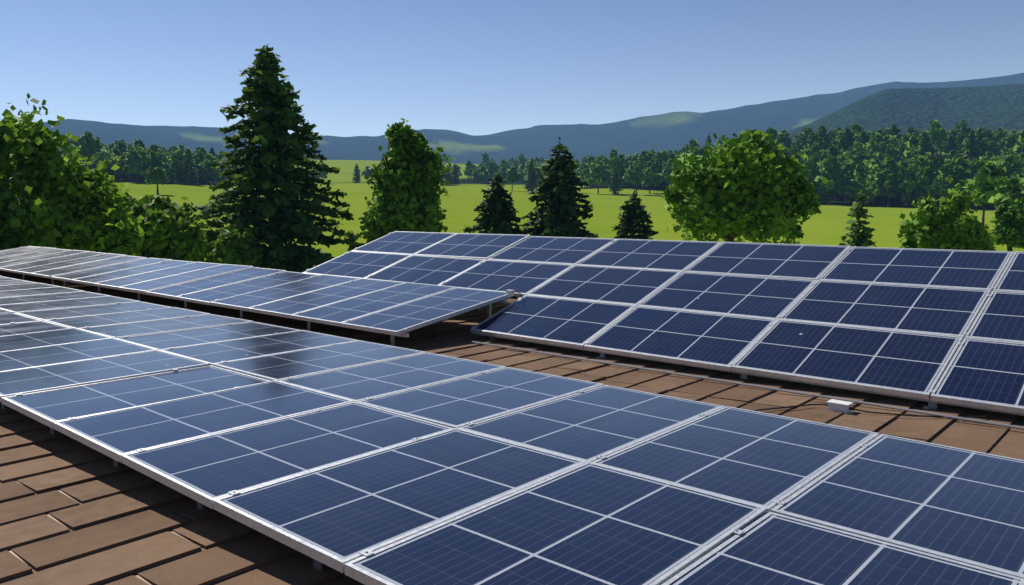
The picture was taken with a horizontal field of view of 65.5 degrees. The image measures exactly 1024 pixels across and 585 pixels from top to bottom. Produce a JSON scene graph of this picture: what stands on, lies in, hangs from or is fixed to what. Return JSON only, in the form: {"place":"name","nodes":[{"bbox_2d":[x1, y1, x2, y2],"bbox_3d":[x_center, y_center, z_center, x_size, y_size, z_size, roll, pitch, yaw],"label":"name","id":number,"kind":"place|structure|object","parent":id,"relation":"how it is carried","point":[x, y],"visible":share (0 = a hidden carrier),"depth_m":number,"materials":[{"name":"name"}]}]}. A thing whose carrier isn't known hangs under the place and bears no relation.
{"place":"outdoors","nodes":[
{"label":"outdoors","id":0,"kind":"place"},
{"bbox_2d":[0,0,1023,136],"label":"sky","id":1,"kind":"structure","parent":0,"point":[359,67],"materials":[{"name":"blue"}]},
{"bbox_2d":[43,73,1023,268],"bbox_3d":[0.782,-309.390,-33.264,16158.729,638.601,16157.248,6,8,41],"label":"ground terrain","id":2,"kind":"structure","parent":0,"point":[993,104],"depth_m":1765.82,"materials":[{"name":"green plant"}]},
{"bbox_2d":[0,119,41,250],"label":"tree","id":3,"kind":"object","parent":2,"relation":"on","point":[10,144],"visible":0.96,"depth_m":25.36,"materials":[{"name":"green plant"}]},
{"bbox_2d":[0,93,152,256],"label":"tree","id":4,"kind":"object","parent":2,"relation":"on","point":[82,208],"visible":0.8,"depth_m":28.95,"materials":[{"name":"green plant"}]},
{"bbox_2d":[77,145,92,168],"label":"tree","id":5,"kind":"object","parent":2,"relation":"on","point":[84,151],"visible":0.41,"depth_m":350.63,"materials":[{"name":"green plant"}]},
{"bbox_2d":[75,131,99,161],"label":"tree","id":6,"kind":"object","parent":2,"relation":"on","point":[87,139],"visible":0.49,"depth_m":354.20,"materials":[{"name":"green plant"}]},
{"bbox_2d":[93,149,119,173],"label":"hedge tree","id":7,"kind":"object","parent":2,"relation":"on","point":[102,157],"visible":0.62,"depth_m":345.52,"materials":[{"name":"green plant"}]},
{"bbox_2d":[123,150,142,182],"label":"hedge tree","id":8,"kind":"object","parent":2,"relation":"on","point":[133,161],"visible":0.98,"depth_m":347.31,"materials":[{"name":"green plant"}]},
{"bbox_2d":[124,147,151,182],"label":"tree","id":9,"kind":"object","parent":2,"relation":"on","point":[144,158],"visible":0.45,"depth_m":359.38,"materials":[{"name":"green plant"}]},
{"bbox_2d":[111,179,182,258],"bbox_3d":[-17.155,-0.509,35.085,4.805,9.160,5.224,3,7,23],"label":"bush","id":10,"kind":"object","parent":2,"relation":"on","point":[159,224],"visible":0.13,"depth_m":34.97,"materials":[{"name":"green plant"}]},
{"bbox_2d":[143,150,162,169],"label":"tree","id":11,"kind":"object","parent":2,"relation":"on","point":[153,157],"visible":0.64,"depth_m":363.93,"materials":[{"name":"green plant"}]},
{"bbox_2d":[142,166,168,194],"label":"tree","id":12,"kind":"object","parent":2,"relation":"on","point":[157,175],"visible":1,"depth_m":270.20,"materials":[{"name":"green plant"}]},
{"bbox_2d":[134,194,207,261],"bbox_3d":[-16.093,-0.434,37.709,3.895,8.408,3.694,0,6,-2],"label":"bush","id":13,"kind":"object","parent":2,"relation":"on","point":[190,247],"visible":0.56,"depth_m":36.65,"materials":[{"name":"green plant"}]},
{"bbox_2d":[169,149,183,183],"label":"tree","id":14,"kind":"object","parent":2,"relation":"on","point":[177,154],"visible":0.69,"depth_m":366.64,"materials":[{"name":"green plant"}]},
{"bbox_2d":[177,148,198,184],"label":"hedge tree","id":15,"kind":"object","parent":2,"relation":"on","point":[189,173],"visible":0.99,"depth_m":362.55,"materials":[{"name":"green plant"}]},
{"bbox_2d":[192,151,205,184],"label":"tree","id":16,"kind":"object","parent":2,"relation":"on","point":[199,157],"visible":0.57,"depth_m":391.80,"materials":[{"name":"green plant"}]},
{"bbox_2d":[199,153,218,184],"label":"tree","id":17,"kind":"object","parent":2,"relation":"on","point":[208,160],"visible":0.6,"depth_m":384.42,"materials":[{"name":"green plant"}]},
{"bbox_2d":[204,166,217,184],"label":"tree","id":18,"kind":"object","parent":2,"relation":"on","point":[211,174],"visible":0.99,"depth_m":382.36,"materials":[{"name":"green plant"}]},
{"bbox_2d":[204,226,262,267],"bbox_3d":[-15.660,-0.353,44.660,3.283,6.729,3.526,2,6,13],"label":"bush","id":19,"kind":"object","parent":2,"relation":"on","point":[231,246],"visible":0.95,"depth_m":43.58,"materials":[{"name":"green plant"}]},
{"bbox_2d":[188,44,358,272],"bbox_3d":[-14.580,-6.314,48.829,12.755,17.636,13.947,3,7,29],"label":"conifer","id":20,"kind":"object","parent":2,"relation":"on","point":[270,108],"visible":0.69,"depth_m":47.99,"materials":[{"name":"green plant"}]},
{"bbox_2d":[352,164,360,182],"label":"hedge tree","id":21,"kind":"object","parent":2,"relation":"on","point":[356,178],"visible":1,"depth_m":621.22,"materials":[{"name":"green plant"}]},
{"bbox_2d":[342,240,373,254],"bbox_3d":[-8.216,0.134,43.606,3.512,6.000,2.323,1,6,5],"label":"bush","id":22,"kind":"object","parent":2,"relation":"on","point":[352,246],"depth_m":42.90,"materials":[{"name":"green plant"}]},
{"bbox_2d":[356,118,455,243],"bbox_3d":[-5.806,-3.447,45.085,5.537,12.763,5.382,3,7,28],"label":"column tree","id":23,"kind":"object","parent":2,"relation":"on","point":[406,173],"visible":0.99,"depth_m":43.65,"materials":[{"name":"green plant"}]},
{"bbox_2d":[7,346,874,584],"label":"building walls","id":24,"kind":"structure","parent":2,"relation":"on","point":[135,574],"depth_m":3.92,"materials":[{"name":"beige"}]},
{"bbox_2d":[0,270,1023,584],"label":"roof shingles","id":25,"kind":"object","parent":24,"relation":"on","point":[120,522],"visible":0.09,"depth_m":4.73,"materials":[{"name":"brown tile"}]},
{"bbox_2d":[3,251,63,284],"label":"mounts","id":26,"kind":"object","parent":25,"relation":"on","point":[37,276],"visible":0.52,"depth_m":16.18,"materials":[{"name":"metal"}]},
{"bbox_2d":[0,246,145,277],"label":"solar array","id":27,"kind":"object","parent":26,"relation":"on","point":[46,262],"visible":0.98,"depth_m":17.59,"materials":[{"name":"glass"}]},
{"bbox_2d":[56,261,506,346],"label":"mounts","id":28,"kind":"object","parent":25,"relation":"on","point":[489,312],"visible":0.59,"depth_m":10.12,"materials":[{"name":"metal"}]},
{"bbox_2d":[51,258,513,335],"bbox_3d":[-4.439,-0.140,12.729,10.188,0.345,1.941,6,8,41],"label":"solar array","id":29,"kind":"object","parent":28,"relation":"on","point":[383,306],"visible":1,"depth_m":11.33,"materials":[{"name":"glass"}]},
{"bbox_2d":[0,280,868,572],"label":"panel clamps","id":30,"kind":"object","parent":25,"relation":"on","point":[316,562],"visible":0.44,"depth_m":4.42,"materials":[{"name":"metal"}]},
{"bbox_2d":[0,275,1023,584],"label":"solar array","id":31,"kind":"object","parent":30,"relation":"on","point":[672,491],"visible":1,"depth_m":4.32,"materials":[{"name":"glass"}]},
{"bbox_2d":[307,233,582,310],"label":"mounts","id":32,"kind":"object","parent":25,"relation":"on","point":[479,262],"visible":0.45,"depth_m":12.05,"materials":[{"name":"metal"}]},
{"bbox_2d":[303,231,616,296],"bbox_3d":[-1.000,-0.546,12.567,4.974,0.709,2.078,6,8,41],"label":"solar array","id":33,"kind":"object","parent":32,"relation":"on","point":[522,265],"visible":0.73,"depth_m":12.24,"materials":[{"name":"glass"}]},
{"bbox_2d":[471,241,1023,415],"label":"mounts","id":34,"kind":"object","parent":25,"relation":"on","point":[932,405],"visible":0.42,"depth_m":7.08,"materials":[{"name":"metal"}]},
{"bbox_2d":[470,239,1023,413],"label":"solar array","id":35,"kind":"object","parent":34,"relation":"on","point":[896,321],"visible":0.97,"depth_m":8.14,"materials":[{"name":"glass"}]},
{"bbox_2d":[472,341,1023,429],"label":"mounting rail","id":36,"kind":"object","parent":25,"relation":"on","point":[856,401],"visible":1,"depth_m":6.77,"materials":[{"name":"grey metal"}]},
{"bbox_2d":[753,399,994,417],"bbox_3d":[2.632,0.837,6.050,2.616,0.202,0.549,-1,6,-8],"label":"junction box","id":37,"kind":"object","parent":25,"relation":"on","point":[845,407],"visible":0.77,"depth_m":6.12,"materials":[{"name":"white plastic"}]},
{"bbox_2d":[449,164,461,184],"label":"tree","id":38,"kind":"object","parent":2,"relation":"on","point":[456,180],"visible":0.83,"depth_m":549.88,"materials":[{"name":"green plant"}]},
{"bbox_2d":[472,169,483,183],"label":"hedge tree","id":39,"kind":"object","parent":2,"relation":"on","point":[476,175],"visible":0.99,"depth_m":633.02,"materials":[{"name":"green plant"}]},
{"bbox_2d":[463,174,528,298],"bbox_3d":[-1.036,-4.082,61.812,6.794,10.350,6.976,0,6,-3],"label":"dark conifer","id":40,"kind":"object","parent":2,"relation":"on","point":[497,214],"visible":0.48,"depth_m":61.07,"materials":[{"name":"green plant"}]},
{"bbox_2d":[503,166,520,190],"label":"hedge tree","id":41,"kind":"object","parent":2,"relation":"on","point":[512,176],"visible":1,"depth_m":392.52,"materials":[{"name":"green plant"}]},
{"bbox_2d":[523,161,537,191],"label":"hedge tree","id":42,"kind":"object","parent":2,"relation":"on","point":[531,185],"visible":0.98,"depth_m":390.11,"materials":[{"name":"green plant"}]},
{"bbox_2d":[520,137,598,237],"bbox_3d":[3.850,-5.457,61.799,8.184,13.086,8.617,0,6,4],"label":"dark conifer","id":43,"kind":"object","parent":2,"relation":"on","point":[560,219],"visible":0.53,"depth_m":60.78,"materials":[{"name":"green plant"}]},
{"bbox_2d":[587,160,609,193],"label":"hedge tree","id":44,"kind":"object","parent":2,"relation":"on","point":[601,173],"visible":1,"depth_m":381.88,"materials":[{"name":"green plant"}]},
{"bbox_2d":[603,149,619,168],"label":"tree","id":45,"kind":"object","parent":2,"relation":"on","point":[613,153],"visible":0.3,"depth_m":446.91,"materials":[{"name":"green plant"}]},
{"bbox_2d":[609,166,622,193],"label":"hedge tree","id":46,"kind":"object","parent":2,"relation":"on","point":[615,189],"visible":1,"depth_m":384.51,"materials":[{"name":"green plant"}]},
{"bbox_2d":[609,156,622,176],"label":"tree","id":47,"kind":"object","parent":2,"relation":"on","point":[614,161],"visible":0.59,"depth_m":440.82,"materials":[{"name":"green plant"}]},
{"bbox_2d":[611,187,658,239],"bbox_3d":[9.971,-3.705,63.128,5.913,9.315,6.095,-1,6,-11],"label":"dark conifer","id":48,"kind":"object","parent":2,"relation":"on","point":[634,215],"visible":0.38,"depth_m":62.60,"materials":[{"name":"green plant"}]},
{"bbox_2d":[626,163,646,192],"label":"hedge tree","id":49,"kind":"object","parent":2,"relation":"on","point":[632,177],"visible":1,"depth_m":381.52,"materials":[{"name":"green plant"}]},
{"bbox_2d":[637,149,651,163],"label":"tree","id":50,"kind":"object","parent":2,"relation":"on","point":[642,157],"visible":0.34,"depth_m":428.65,"materials":[{"name":"green plant"}]},
{"bbox_2d":[642,167,661,192],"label":"hedge tree","id":51,"kind":"object","parent":2,"relation":"on","point":[653,178],"visible":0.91,"depth_m":390.41,"materials":[{"name":"green plant"}]},
{"bbox_2d":[649,159,661,187],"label":"tree","id":52,"kind":"object","parent":2,"relation":"on","point":[655,165],"visible":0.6,"depth_m":416.98,"materials":[{"name":"green plant"}]},
{"bbox_2d":[684,139,704,158],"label":"tree","id":53,"kind":"object","parent":2,"relation":"on","point":[697,150],"visible":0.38,"depth_m":438.10,"materials":[{"name":"green plant"}]},
{"bbox_2d":[661,129,828,243],"bbox_3d":[12.656,-2.893,43.753,8.666,11.983,8.515,2,7,16],"label":"round tree","id":54,"kind":"object","parent":2,"relation":"on","point":[747,184],"visible":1,"depth_m":41.69,"materials":[{"name":"green plant"}]},
{"bbox_2d":[776,133,791,148],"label":"tree","id":55,"kind":"object","parent":2,"relation":"on","point":[781,138],"visible":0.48,"depth_m":474.48,"materials":[{"name":"green plant"}]},
{"bbox_2d":[797,128,814,145],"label":"tree","id":56,"kind":"object","parent":2,"relation":"on","point":[802,138],"visible":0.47,"depth_m":496.30,"materials":[{"name":"green plant"}]},
{"bbox_2d":[803,157,816,184],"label":"tree","id":57,"kind":"object","parent":2,"relation":"on","point":[810,175],"visible":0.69,"depth_m":335.87,"materials":[{"name":"green plant"}]},
{"bbox_2d":[804,143,821,156],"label":"tree","id":58,"kind":"object","parent":2,"relation":"on","point":[815,147],"visible":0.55,"depth_m":416.32,"materials":[{"name":"green plant"}]},
{"bbox_2d":[806,131,821,150],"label":"tree","id":59,"kind":"object","parent":2,"relation":"on","point":[813,135],"visible":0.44,"depth_m":444.21,"materials":[{"name":"green plant"}]},
{"bbox_2d":[817,125,827,145],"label":"tree","id":60,"kind":"object","parent":2,"relation":"on","point":[822,130],"visible":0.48,"depth_m":467.58,"materials":[{"name":"green plant"}]},
{"bbox_2d":[818,183,831,203],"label":"tree","id":61,"kind":"object","parent":2,"relation":"on","point":[828,192],"visible":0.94,"depth_m":325.64,"materials":[{"name":"green plant"}]},
{"bbox_2d":[816,166,842,203],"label":"tree","id":62,"kind":"object","parent":2,"relation":"on","point":[833,174],"visible":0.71,"depth_m":324.14,"materials":[{"name":"green plant"}]},
{"bbox_2d":[817,154,842,203],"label":"tree","id":63,"kind":"object","parent":2,"relation":"on","point":[832,161],"visible":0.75,"depth_m":325.19,"materials":[{"name":"green plant"}]},
{"bbox_2d":[821,145,842,155],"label":"tree","id":64,"kind":"object","parent":2,"relation":"on","point":[831,151],"visible":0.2,"depth_m":390.28,"materials":[{"name":"green plant"}]},
{"bbox_2d":[833,177,846,204],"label":"tree","id":65,"kind":"object","parent":2,"relation":"on","point":[840,189],"visible":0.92,"depth_m":324.01,"materials":[{"name":"green plant"}]},
{"bbox_2d":[838,127,855,150],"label":"tree","id":66,"kind":"object","parent":2,"relation":"on","point":[846,135],"visible":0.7,"depth_m":444.22,"materials":[{"name":"green plant"}]},
{"bbox_2d":[843,184,854,204],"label":"tree","id":67,"kind":"object","parent":2,"relation":"on","point":[847,193],"visible":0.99,"depth_m":321.77,"materials":[{"name":"green plant"}]},
{"bbox_2d":[840,155,865,200],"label":"tree","id":68,"kind":"object","parent":2,"relation":"on","point":[850,166],"visible":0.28,"depth_m":335.22,"materials":[{"name":"green plant"}]},
{"bbox_2d":[850,182,863,200],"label":"tree","id":69,"kind":"object","parent":2,"relation":"on","point":[856,186],"visible":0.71,"depth_m":320.62,"materials":[{"name":"green plant"}]},
{"bbox_2d":[839,189,876,246],"bbox_3d":[24.007,-2.663,55.163,3.758,8.986,3.754,-5,8,-37],"label":"tree","id":70,"kind":"object","parent":2,"relation":"on","point":[857,237],"visible":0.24,"depth_m":54.59,"materials":[{"name":"green plant"}]},
{"bbox_2d":[848,163,871,185],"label":"tree","id":71,"kind":"object","parent":2,"relation":"on","point":[859,171],"visible":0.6,"depth_m":327.74,"materials":[{"name":"green plant"}]},
{"bbox_2d":[854,130,871,144],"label":"tree","id":72,"kind":"object","parent":2,"relation":"on","point":[863,137],"visible":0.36,"depth_m":430.72,"materials":[{"name":"green plant"}]},
{"bbox_2d":[859,187,876,205],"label":"tree","id":73,"kind":"object","parent":2,"relation":"on","point":[870,194],"visible":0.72,"depth_m":316.77,"materials":[{"name":"green plant"}]},
{"bbox_2d":[865,133,884,158],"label":"tree","id":74,"kind":"object","parent":2,"relation":"on","point":[877,144],"visible":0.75,"depth_m":394.35,"materials":[{"name":"green plant"}]},
{"bbox_2d":[867,164,886,205],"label":"tree","id":75,"kind":"object","parent":2,"relation":"on","point":[871,181],"visible":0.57,"depth_m":315.97,"materials":[{"name":"green plant"}]},
{"bbox_2d":[876,144,898,166],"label":"tree","id":76,"kind":"object","parent":2,"relation":"on","point":[889,150],"visible":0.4,"depth_m":370.55,"materials":[{"name":"green plant"}]},
{"bbox_2d":[874,156,902,206],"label":"tree","id":77,"kind":"object","parent":2,"relation":"on","point":[889,176],"visible":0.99,"depth_m":309.43,"materials":[{"name":"green plant"}]},
{"bbox_2d":[886,124,901,140],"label":"tree","id":78,"kind":"object","parent":2,"relation":"on","point":[893,130],"visible":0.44,"depth_m":467.15,"materials":[{"name":"green plant"}]},
{"bbox_2d":[889,135,907,157],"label":"tree","id":79,"kind":"object","parent":2,"relation":"on","point":[900,145],"visible":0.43,"depth_m":415.10,"materials":[{"name":"green plant"}]},
{"bbox_2d":[902,151,916,163],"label":"tree","id":80,"kind":"object","parent":2,"relation":"on","point":[910,159],"visible":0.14,"depth_m":356.27,"materials":[{"name":"green plant"}]},
{"bbox_2d":[902,135,918,156],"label":"tree","id":81,"kind":"object","parent":2,"relation":"on","point":[913,142],"visible":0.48,"depth_m":388.55,"materials":[{"name":"green plant"}]},
{"bbox_2d":[898,167,924,207],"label":"tree","id":82,"kind":"object","parent":2,"relation":"on","point":[910,183],"visible":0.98,"depth_m":304.69,"materials":[{"name":"green plant"}]},
{"bbox_2d":[912,187,926,200],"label":"tree","id":83,"kind":"object","parent":2,"relation":"on","point":[920,192],"visible":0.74,"depth_m":303.38,"materials":[{"name":"green plant"}]},
{"bbox_2d":[912,156,931,202],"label":"tree","id":84,"kind":"object","parent":2,"relation":"on","point":[921,163],"visible":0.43,"depth_m":312.14,"materials":[{"name":"green plant"}]},
{"bbox_2d":[915,131,931,155],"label":"tree","id":85,"kind":"object","parent":2,"relation":"on","point":[923,146],"visible":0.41,"depth_m":373.42,"materials":[{"name":"green plant"}]},
{"bbox_2d":[916,167,938,186],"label":"tree","id":86,"kind":"object","parent":2,"relation":"on","point":[929,177],"visible":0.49,"depth_m":308.25,"materials":[{"name":"green plant"}]},
{"bbox_2d":[926,154,938,172],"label":"tree","id":87,"kind":"object","parent":2,"relation":"on","point":[933,163],"visible":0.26,"depth_m":339.29,"materials":[{"name":"green plant"}]},
{"bbox_2d":[924,120,944,146],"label":"tree","id":88,"kind":"object","parent":2,"relation":"on","point":[935,132],"visible":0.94,"depth_m":421.17,"materials":[{"name":"green plant"}]},
{"bbox_2d":[927,175,945,205],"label":"tree","id":89,"kind":"object","parent":2,"relation":"on","point":[935,186],"visible":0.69,"depth_m":302.01,"materials":[{"name":"green plant"}]},
{"bbox_2d":[897,177,999,250],"bbox_3d":[24.849,-1.864,45.713,5.048,9.510,5.053,3,7,27],"label":"bush","id":90,"kind":"object","parent":2,"relation":"on","point":[948,224],"visible":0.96,"depth_m":44.69,"materials":[{"name":"green plant"}]},
{"bbox_2d":[938,160,962,187],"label":"tree","id":91,"kind":"object","parent":2,"relation":"on","point":[947,168],"visible":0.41,"depth_m":299.68,"materials":[{"name":"green plant"}]},
{"bbox_2d":[939,174,963,196],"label":"tree","id":92,"kind":"object","parent":2,"relation":"on","point":[942,188],"visible":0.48,"depth_m":296.93,"materials":[{"name":"green plant"}]},
{"bbox_2d":[943,149,963,159],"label":"tree","id":93,"kind":"object","parent":2,"relation":"on","point":[951,154],"visible":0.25,"depth_m":374.04,"materials":[{"name":"green plant"}]},
{"bbox_2d":[943,164,970,193],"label":"tree","id":94,"kind":"object","parent":2,"relation":"on","point":[960,174],"visible":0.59,"depth_m":296.25,"materials":[{"name":"green plant"}]},
{"bbox_2d":[955,120,970,140],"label":"tree","id":95,"kind":"object","parent":2,"relation":"on","point":[963,129],"visible":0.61,"depth_m":462.87,"materials":[{"name":"green plant"}]},
{"bbox_2d":[955,157,976,178],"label":"tree","id":96,"kind":"object","parent":2,"relation":"on","point":[962,162],"visible":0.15,"depth_m":307.52,"materials":[{"name":"green plant"}]},
{"bbox_2d":[963,130,979,161],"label":"tree","id":97,"kind":"object","parent":2,"relation":"on","point":[971,152],"visible":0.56,"depth_m":376.73,"materials":[{"name":"green plant"}]},
{"bbox_2d":[974,130,985,156],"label":"tree","id":98,"kind":"object","parent":2,"relation":"on","point":[979,139],"visible":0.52,"depth_m":400.26,"materials":[{"name":"green plant"}]},
{"bbox_2d":[973,155,990,176],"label":"tree","id":99,"kind":"object","parent":2,"relation":"on","point":[980,160],"visible":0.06,"depth_m":304.89,"materials":[{"name":"green plant"}]},
{"bbox_2d":[962,160,1007,227],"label":"hedge tree","id":100,"kind":"object","parent":2,"relation":"on","point":[989,177],"visible":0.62,"depth_m":154.25,"materials":[{"name":"green plant"}]},
{"bbox_2d":[981,129,995,145],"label":"tree","id":101,"kind":"object","parent":2,"relation":"on","point":[988,134],"visible":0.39,"depth_m":432.70,"materials":[{"name":"green plant"}]},
{"bbox_2d":[992,127,1007,144],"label":"tree","id":102,"kind":"object","parent":2,"relation":"on","point":[1000,135],"visible":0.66,"depth_m":439.69,"materials":[{"name":"green plant"}]},
{"bbox_2d":[985,168,1023,212],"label":"hedge tree","id":103,"kind":"object","parent":2,"relation":"on","point":[1007,192],"visible":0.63,"depth_m":146.64,"materials":[{"name":"green plant"}]},
{"bbox_2d":[989,197,1023,250],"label":"tree","id":104,"kind":"object","parent":2,"relation":"on","point":[1008,226],"visible":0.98,"depth_m":62.67,"materials":[{"name":"green plant"}]},
{"bbox_2d":[995,154,1020,178],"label":"tree","id":105,"kind":"object","parent":2,"relation":"on","point":[1006,161],"visible":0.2,"depth_m":287.88,"materials":[{"name":"green plant"}]},
{"bbox_2d":[1003,135,1017,153],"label":"tree","id":106,"kind":"object","parent":2,"relation":"on","point":[1010,140],"visible":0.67,"depth_m":402.71,"materials":[{"name":"green plant"}]},
{"bbox_2d":[1013,129,1023,153],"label":"tree","id":107,"kind":"object","parent":2,"relation":"on","point":[1018,146],"visible":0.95,"depth_m":373.61,"materials":[{"name":"green plant"}]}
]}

